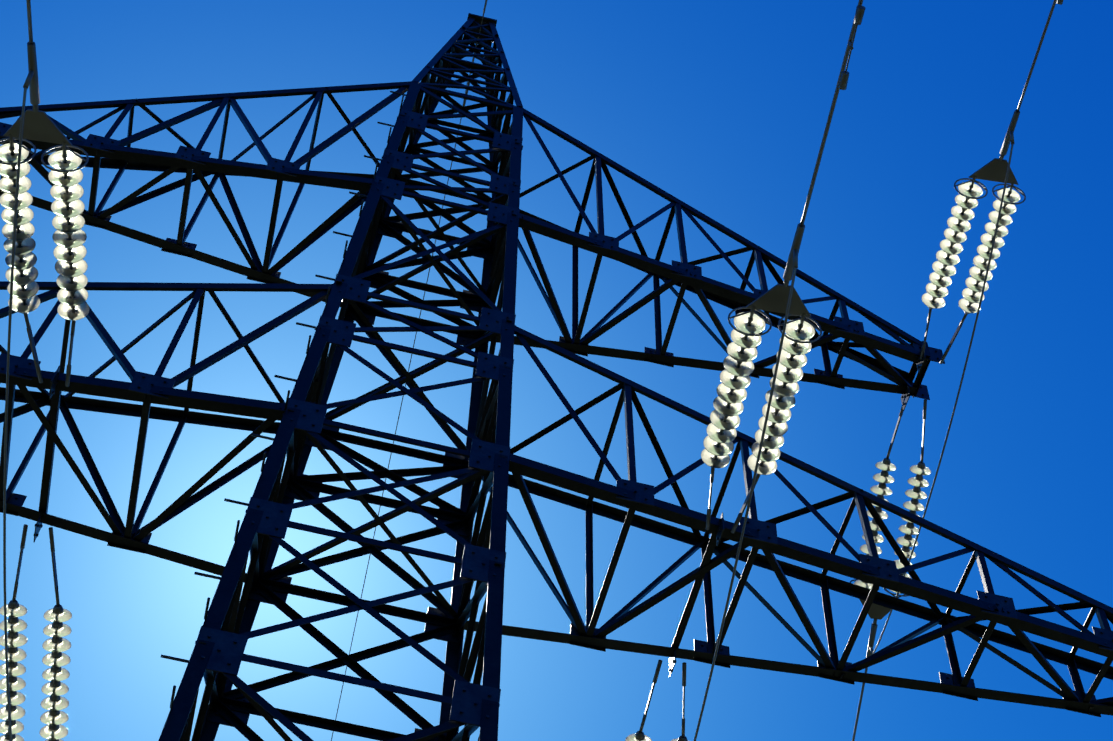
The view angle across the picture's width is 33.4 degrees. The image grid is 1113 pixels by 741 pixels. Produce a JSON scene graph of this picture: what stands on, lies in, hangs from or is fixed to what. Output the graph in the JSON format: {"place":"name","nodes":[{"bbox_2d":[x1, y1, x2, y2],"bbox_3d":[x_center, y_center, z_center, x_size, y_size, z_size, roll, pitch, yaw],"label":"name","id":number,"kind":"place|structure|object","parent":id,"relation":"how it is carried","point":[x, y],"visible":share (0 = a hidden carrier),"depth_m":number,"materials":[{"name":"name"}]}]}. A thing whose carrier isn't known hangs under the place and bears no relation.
{"place":"outdoors","nodes":[
{"label":"outdoors","id":0,"kind":"place"},
{"bbox_2d":[0,0,1112,740],"label":"sky","id":1,"kind":"structure","parent":0,"point":[723,107],"materials":[{"name":"blue"}]},
{"label":"ground","id":2,"kind":"structure","parent":0,"visible":0},
{"bbox_2d":[3,0,1056,740],"bbox_3d":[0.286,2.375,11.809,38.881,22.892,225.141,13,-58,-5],"label":"conductors","id":3,"kind":"structure","parent":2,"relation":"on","point":[823,142],"depth_m":12.11,"materials":[{"name":"metal"}]},
{"bbox_2d":[0,12,1112,740],"bbox_3d":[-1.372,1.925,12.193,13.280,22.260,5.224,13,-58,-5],"label":"lattice tower","id":4,"kind":"structure","parent":2,"relation":"on","point":[302,426],"depth_m":14.47,"materials":[{"name":"metal"}]},
{"bbox_2d":[0,0,1062,740],"bbox_3d":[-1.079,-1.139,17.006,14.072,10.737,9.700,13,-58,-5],"label":"line hardware","id":5,"kind":"object","parent":4,"relation":"attached to","point":[40,126],"visible":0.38,"depth_m":12.70,"materials":[{"name":"black metal"}]},
{"bbox_2d":[0,143,1019,740],"bbox_3d":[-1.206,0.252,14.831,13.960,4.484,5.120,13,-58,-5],"label":"glass insulator discs","id":6,"kind":"object","parent":5,"relation":"attached to","point":[780,419],"visible":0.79,"depth_m":12.57,"materials":[{"name":"white glass"}]}
]}

